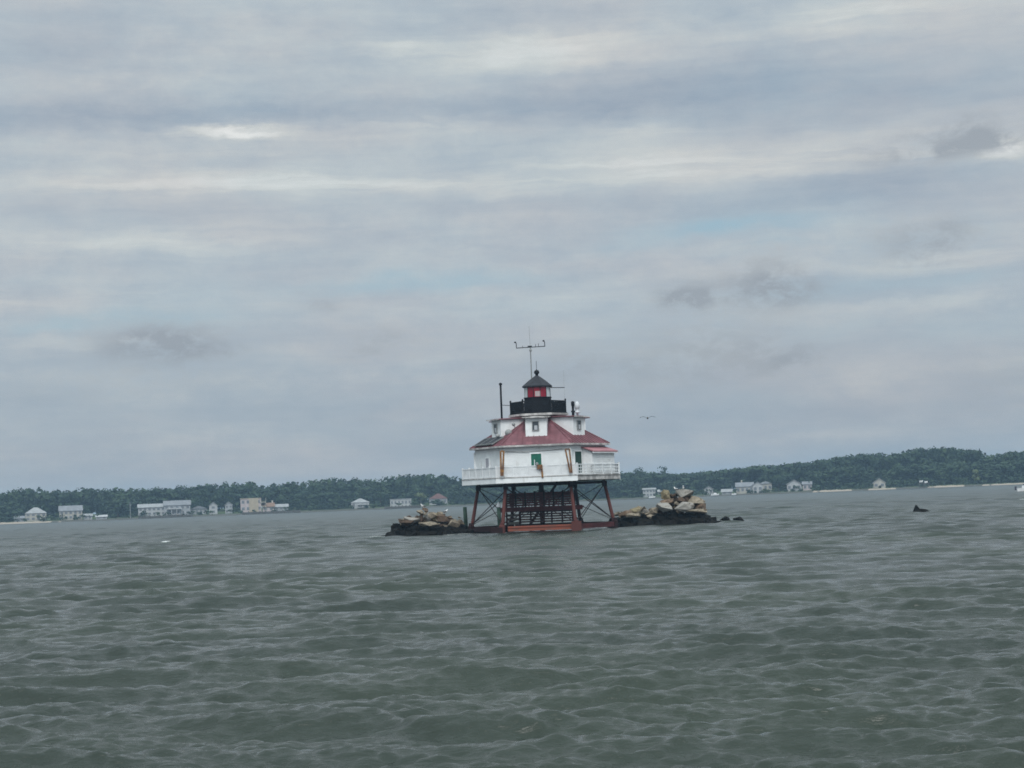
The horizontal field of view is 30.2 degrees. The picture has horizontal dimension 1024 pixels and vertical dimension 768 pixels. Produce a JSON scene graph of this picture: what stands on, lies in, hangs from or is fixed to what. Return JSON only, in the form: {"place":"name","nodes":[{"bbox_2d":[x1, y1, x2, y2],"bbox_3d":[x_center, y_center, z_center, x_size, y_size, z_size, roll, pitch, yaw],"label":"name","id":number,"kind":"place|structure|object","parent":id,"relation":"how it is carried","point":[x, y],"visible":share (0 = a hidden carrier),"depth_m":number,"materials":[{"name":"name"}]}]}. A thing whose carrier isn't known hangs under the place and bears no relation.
{"place":"outdoors","nodes":[
{"label":"outdoors","id":0,"kind":"place"},
{"bbox_2d":[0,521,60,523],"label":"beach","id":1,"kind":"structure","parent":0,"point":[25,522],"depth_m":968.22,"materials":[{"name":"beige sand"}]},
{"bbox_2d":[0,484,1023,767],"bbox_3d":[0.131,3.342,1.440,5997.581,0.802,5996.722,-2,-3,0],"label":"water","id":2,"kind":"structure","parent":0,"point":[872,628],"depth_m":43.12,"materials":[{"name":"grey liquid"}]},
{"bbox_2d":[385,522,509,536],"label":"riprap","id":3,"kind":"object","parent":2,"relation":"in","point":[397,529],"visible":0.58,"depth_m":180.03,"materials":[{"name":"black stone"}]},
{"bbox_2d":[399,520,413,526],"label":"boulder","id":4,"kind":"object","parent":3,"relation":"on","point":[406,523],"visible":1,"depth_m":180.06,"materials":[{"name":"stone"}]},
{"bbox_2d":[403,516,419,524],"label":"boulder","id":5,"kind":"object","parent":3,"relation":"on","point":[412,518],"visible":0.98,"depth_m":180.72,"materials":[{"name":"beige stone"}]},
{"bbox_2d":[419,514,423,522],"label":"boulder","id":6,"kind":"object","parent":3,"relation":"on","point":[421,518],"visible":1,"depth_m":180.62,"materials":[{"name":"brown stone"}]},
{"bbox_2d":[424,512,430,521],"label":"boulder","id":7,"kind":"object","parent":3,"relation":"on","point":[427,517],"visible":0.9,"depth_m":181.27,"materials":[{"name":"grey stone"}]},
{"bbox_2d":[418,521,439,525],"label":"boulder","id":8,"kind":"object","parent":3,"relation":"on","point":[430,523],"visible":1,"depth_m":179.49,"materials":[{"name":"beige stone"}]},
{"bbox_2d":[398,511,463,526],"bbox_3d":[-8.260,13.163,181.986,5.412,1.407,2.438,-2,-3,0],"label":"rubble","id":9,"kind":"object","parent":3,"relation":"on","point":[440,524],"visible":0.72,"depth_m":181.15,"materials":[{"name":"brown stone"}]},
{"bbox_2d":[437,514,448,521],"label":"boulder","id":10,"kind":"object","parent":9,"relation":"on","point":[442,518],"visible":1,"depth_m":180.87,"materials":[{"name":"stone"}]},
{"bbox_2d":[448,519,459,527],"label":"boulder","id":11,"kind":"object","parent":3,"relation":"on","point":[453,523],"visible":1,"depth_m":180.67,"materials":[{"name":"beige stone"}]},
{"bbox_2d":[463,507,467,528],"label":"mooring pile","id":12,"kind":"object","parent":2,"relation":"in","point":[465,516],"visible":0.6,"depth_m":183.42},
{"bbox_2d":[496,502,500,526],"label":"mooring pile","id":13,"kind":"object","parent":2,"relation":"in","point":[498,505],"visible":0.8,"depth_m":176.46,"materials":[{"name":"wood"}]},
{"bbox_2d":[461,333,619,532],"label":"lighthouse","id":14,"kind":"object","parent":2,"relation":"in","point":[539,438],"visible":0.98,"depth_m":177.57,"materials":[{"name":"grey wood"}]},
{"bbox_2d":[485,457,490,467],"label":"window","id":15,"kind":"structure","parent":14,"relation":"in","point":[487,459],"depth_m":178.62,"materials":[{"name":"white glass"}]},
{"bbox_2d":[573,450,582,472],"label":"door","id":16,"kind":"structure","parent":14,"relation":"in","point":[577,454],"depth_m":176.28,"materials":[{"name":"white paint"}]},
{"bbox_2d":[607,510,721,527],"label":"riprap","id":17,"kind":"object","parent":2,"relation":"in","point":[673,517],"visible":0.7,"depth_m":185.05,"materials":[{"name":"black stone"}]},
{"bbox_2d":[618,510,631,516],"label":"boulder","id":18,"kind":"object","parent":17,"relation":"on","point":[623,513],"visible":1,"depth_m":185.13,"materials":[{"name":"beige stone"}]},
{"bbox_2d":[626,513,640,517],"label":"boulder","id":19,"kind":"object","parent":17,"relation":"on","point":[631,515],"visible":1,"depth_m":184.52,"materials":[{"name":"beige stone"}]},
{"bbox_2d":[640,509,649,514],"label":"boulder","id":20,"kind":"object","parent":17,"relation":"on","point":[644,511],"visible":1,"depth_m":185.83,"materials":[{"name":"beige stone"}]},
{"bbox_2d":[614,501,706,518],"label":"rubble","id":21,"kind":"object","parent":17,"relation":"on","point":[649,514],"visible":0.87,"depth_m":185.87,"materials":[{"name":"brown stone"}]},
{"bbox_2d":[630,507,641,513],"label":"boulder","id":22,"kind":"object","parent":21,"relation":"on","point":[635,509],"visible":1,"depth_m":185.86,"materials":[{"name":"beige stone"}]},
{"bbox_2d":[650,507,657,513],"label":"boulder","id":23,"kind":"object","parent":21,"relation":"on","point":[653,510],"visible":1,"depth_m":185.75,"materials":[{"name":"beige stone"}]},
{"bbox_2d":[656,502,672,511],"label":"boulder","id":24,"kind":"object","parent":21,"relation":"on","point":[665,507],"visible":1,"depth_m":185.11,"materials":[{"name":"grey stone"}]},
{"bbox_2d":[660,498,674,503],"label":"boulder","id":25,"kind":"object","parent":24,"relation":"on","point":[669,501],"visible":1,"depth_m":185.80,"materials":[{"name":"beige stone"}]},
{"bbox_2d":[661,489,670,498],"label":"boulder","id":26,"kind":"object","parent":25,"relation":"on","point":[665,494],"visible":1,"depth_m":186.36,"materials":[{"name":"beige stone"}]},
{"bbox_2d":[695,503,705,512],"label":"boulder","id":27,"kind":"object","parent":21,"relation":"on","point":[700,506],"visible":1,"depth_m":185.61,"materials":[{"name":"beige stone"}]},
{"bbox_2d":[688,496,705,503],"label":"boulder","id":28,"kind":"object","parent":27,"relation":"on","point":[695,500],"visible":1,"depth_m":185.81,"materials":[{"name":"beige stone"}]},
{"bbox_2d":[649,493,706,514],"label":"rubble","id":29,"kind":"object","parent":17,"relation":"on","point":[674,495],"visible":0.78,"depth_m":186.50,"materials":[{"name":"stone"}]},
{"bbox_2d":[674,502,694,511],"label":"boulder","id":30,"kind":"object","parent":17,"relation":"on","point":[684,506],"visible":1,"depth_m":185.02,"materials":[{"name":"grey stone"}]},
{"bbox_2d":[674,497,684,502],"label":"boulder","id":31,"kind":"object","parent":30,"relation":"on","point":[679,499],"visible":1,"depth_m":185.94,"materials":[{"name":"stone"}]},
{"bbox_2d":[688,509,706,512],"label":"boulder","id":32,"kind":"object","parent":17,"relation":"on","point":[699,510],"visible":1,"depth_m":184.77,"materials":[{"name":"beige stone"}]},
{"bbox_2d":[733,516,743,520],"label":"boulder","id":33,"kind":"object","parent":2,"relation":"in","point":[739,518],"visible":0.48,"depth_m":189.13,"materials":[{"name":"black stone"}]},
{"bbox_2d":[913,505,928,511],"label":"rock","id":34,"kind":"object","parent":2,"relation":"in","point":[916,508],"visible":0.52,"depth_m":201.24,"materials":[{"name":"black stone"}]},
{"bbox_2d":[1014,484,1023,490],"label":"motorboat","id":35,"kind":"object","parent":2,"relation":"on","point":[1019,489],"visible":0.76,"depth_m":450.75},
{"bbox_2d":[0,478,1023,522],"bbox_3d":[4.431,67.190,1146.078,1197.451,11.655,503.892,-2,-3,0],"label":"terrain","id":36,"kind":"structure","parent":0,"point":[340,508],"depth_m":996.35,"materials":[{"name":"green plant"}]},
{"bbox_2d":[14,516,24,521],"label":"shed","id":37,"kind":"structure","parent":36,"relation":"on","point":[20,518],"depth_m":973.11,"materials":[{"name":"white wood"}]},
{"bbox_2d":[25,507,46,520],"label":"house","id":38,"kind":"structure","parent":36,"relation":"on","point":[32,514],"depth_m":977.16,"materials":[{"name":"white wood"}]},
{"bbox_2d":[58,505,82,519],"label":"house","id":39,"kind":"structure","parent":36,"relation":"on","point":[69,512],"depth_m":981.60,"materials":[{"name":"white wood"}]},
{"bbox_2d":[82,505,89,514],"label":"house","id":40,"kind":"structure","parent":36,"relation":"on","point":[86,510],"depth_m":985.60,"materials":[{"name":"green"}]},
{"bbox_2d":[84,513,92,519],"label":"boathouse","id":41,"kind":"object","parent":36,"relation":"on","point":[87,517],"visible":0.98,"depth_m":980.60,"materials":[{"name":"white wood"}]},
{"bbox_2d":[95,515,107,518],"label":"shed","id":42,"kind":"structure","parent":36,"relation":"on","point":[101,516],"depth_m":979.54,"materials":[{"name":"white wood"}]},
{"bbox_2d":[111,502,122,516],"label":"leafy tree","id":43,"kind":"object","parent":36,"relation":"on","point":[114,510],"visible":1,"depth_m":989.02,"materials":[{"name":"green plant"}]},
{"bbox_2d":[137,503,163,515],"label":"house","id":44,"kind":"structure","parent":36,"relation":"on","point":[150,509],"depth_m":990.05,"materials":[{"name":"white wood"}]},
{"bbox_2d":[138,514,191,518],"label":"bulkhead","id":45,"kind":"object","parent":36,"relation":"on","point":[160,516],"visible":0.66,"depth_m":980.03,"materials":[{"name":"grey wood"}]},
{"bbox_2d":[163,500,190,514],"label":"house","id":46,"kind":"structure","parent":36,"relation":"on","point":[179,507],"depth_m":990.98,"materials":[{"name":"white wood"}]},
{"bbox_2d":[193,496,203,506],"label":"leafy tree","id":47,"kind":"object","parent":36,"relation":"on","point":[198,501],"visible":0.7,"depth_m":1013.05,"materials":[{"name":"green plant"}]},
{"bbox_2d":[191,506,207,514],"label":"house","id":48,"kind":"structure","parent":36,"relation":"on","point":[196,509],"depth_m":1000.55,"materials":[{"name":"grey wood"}]},
{"bbox_2d":[209,502,217,513],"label":"house","id":49,"kind":"structure","parent":36,"relation":"on","point":[213,506],"depth_m":996.60,"materials":[{"name":"white wood"}]},
{"bbox_2d":[225,502,232,513],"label":"house","id":50,"kind":"structure","parent":36,"relation":"on","point":[228,505],"depth_m":998.81,"materials":[{"name":"white wood"}]},
{"bbox_2d":[240,498,265,511],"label":"house","id":51,"kind":"structure","parent":36,"relation":"on","point":[249,504],"depth_m":997.86,"materials":[{"name":"beige wood"}]},
{"bbox_2d":[262,500,274,511],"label":"house","id":52,"kind":"structure","parent":36,"relation":"on","point":[269,506],"depth_m":999.80,"materials":[{"name":"beige wood"}]},
{"bbox_2d":[242,509,299,514],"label":"bulkhead","id":53,"kind":"object","parent":36,"relation":"on","point":[271,512],"visible":0.68,"depth_m":988.53,"materials":[{"name":"grey wood"}]},
{"bbox_2d":[275,504,288,510],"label":"house","id":54,"kind":"structure","parent":36,"relation":"on","point":[279,507],"depth_m":1003.05,"materials":[{"name":"white wood"}]},
{"bbox_2d":[0,474,570,521],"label":"wood","id":55,"kind":"object","parent":36,"relation":"on","point":[315,494],"visible":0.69,"depth_m":1030.68,"materials":[{"name":"green plant"}]},
{"bbox_2d":[351,498,368,508],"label":"house","id":56,"kind":"structure","parent":36,"relation":"on","point":[359,503],"depth_m":1005.24,"materials":[{"name":"white wood"}]},
{"bbox_2d":[376,492,386,506],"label":"leafy tree","id":57,"kind":"object","parent":36,"relation":"on","point":[380,495],"visible":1,"depth_m":1009.57,"materials":[{"name":"green plant"}]},
{"bbox_2d":[390,498,411,506],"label":"house","id":58,"kind":"structure","parent":36,"relation":"on","point":[404,502],"depth_m":1009.28,"materials":[{"name":"white wood"}]},
{"bbox_2d":[384,505,419,508],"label":"bulkhead","id":59,"kind":"object","parent":36,"relation":"on","point":[400,507],"visible":0.68,"depth_m":994.88,"materials":[{"name":"grey wood"}]},
{"bbox_2d":[414,492,426,503],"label":"leafy tree","id":60,"kind":"object","parent":36,"relation":"on","point":[421,496],"visible":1,"depth_m":1008.32,"materials":[{"name":"green plant"}]},
{"bbox_2d":[431,499,440,504],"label":"leafy tree","id":61,"kind":"object","parent":36,"relation":"on","point":[437,501],"visible":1,"depth_m":1003.11,"materials":[{"name":"green plant"}]},
{"bbox_2d":[429,493,446,504],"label":"house","id":62,"kind":"structure","parent":36,"relation":"on","point":[440,497],"depth_m":1010.90,"materials":[{"name":"grey wood"}]},
{"bbox_2d":[632,467,647,475],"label":"leafy tree","id":63,"kind":"object","parent":36,"relation":"on","point":[640,471],"visible":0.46,"depth_m":1066.02,"materials":[{"name":"green plant"}]},
{"bbox_2d":[642,488,655,496],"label":"house","id":64,"kind":"structure","parent":36,"relation":"on","point":[649,492],"depth_m":1005.72,"materials":[{"name":"white wood"}]},
{"bbox_2d":[657,466,667,473],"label":"leafy tree","id":65,"kind":"object","parent":36,"relation":"on","point":[664,468],"visible":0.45,"depth_m":1068.09,"materials":[{"name":"green plant"}]},
{"bbox_2d":[704,486,712,494],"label":"house","id":66,"kind":"structure","parent":36,"relation":"on","point":[710,488],"depth_m":1003.00,"materials":[{"name":"white wood"}]},
{"bbox_2d":[721,489,732,493],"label":"boathouse","id":67,"kind":"object","parent":36,"relation":"on","point":[726,491],"visible":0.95,"depth_m":998.74,"materials":[{"name":"white wood"}]},
{"bbox_2d":[735,480,753,493],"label":"house","id":68,"kind":"structure","parent":36,"relation":"on","point":[742,487],"depth_m":999.78,"materials":[{"name":"white wood"}]},
{"bbox_2d":[753,482,762,492],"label":"house","id":69,"kind":"structure","parent":36,"relation":"on","point":[757,486],"depth_m":998.18,"materials":[{"name":"white wood"}]},
{"bbox_2d":[761,481,771,491],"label":"house","id":70,"kind":"structure","parent":36,"relation":"on","point":[767,485],"depth_m":1007.47,"materials":[{"name":"white wood"}]},
{"bbox_2d":[771,476,785,491],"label":"leafy tree","id":71,"kind":"object","parent":36,"relation":"on","point":[777,480],"visible":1,"depth_m":1001.53,"materials":[{"name":"green plant"}]},
{"bbox_2d":[786,480,801,491],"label":"house","id":72,"kind":"structure","parent":36,"relation":"on","point":[792,483],"depth_m":996.73,"materials":[{"name":"white wood"}]},
{"bbox_2d":[567,446,1023,499],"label":"wood","id":73,"kind":"object","parent":36,"relation":"on","point":[932,466],"visible":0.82,"depth_m":1016.15,"materials":[{"name":"green plant"}]},
{"bbox_2d":[802,481,811,490],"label":"house","id":74,"kind":"structure","parent":36,"relation":"on","point":[807,485],"depth_m":997.16,"materials":[{"name":"white wood"}]},
{"bbox_2d":[873,478,885,487],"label":"house","id":75,"kind":"structure","parent":36,"relation":"on","point":[877,482],"depth_m":991.31,"materials":[{"name":"white wood"}]},
{"bbox_2d":[971,469,980,482],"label":"leafy tree","id":76,"kind":"object","parent":36,"relation":"on","point":[975,474],"visible":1,"depth_m":978.31,"materials":[{"name":"green plant"}]},
{"bbox_2d":[0,0,1023,513],"label":"sky","id":77,"kind":"structure","parent":0,"point":[266,243],"materials":[{"name":"grey"}]},
{"bbox_2d":[813,489,851,491],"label":"beach","id":78,"kind":"structure","parent":0,"point":[833,490],"depth_m":986.05,"materials":[{"name":"beige sand"}]},
{"bbox_2d":[868,488,895,489],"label":"beach","id":79,"kind":"structure","parent":0,"point":[882,489],"depth_m":981.56,"materials":[{"name":"beige sand"}]},
{"bbox_2d":[928,485,964,487],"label":"beach","id":80,"kind":"structure","parent":0,"point":[947,486],"depth_m":975.29,"materials":[{"name":"beige sand"}]},
{"bbox_2d":[982,483,1023,485],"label":"beach","id":81,"kind":"structure","parent":0,"point":[1003,484],"depth_m":968.64,"materials":[{"name":"beige sand"}]},
{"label":"boulder","id":82,"kind":"object","parent":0,"visible":0},
{"bbox_2d":[675,489,693,496],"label":"boulder","id":83,"kind":"object","parent":82,"relation":"on","point":[682,492],"visible":1,"depth_m":186.12,"materials":[{"name":"grey stone"}]}
]}

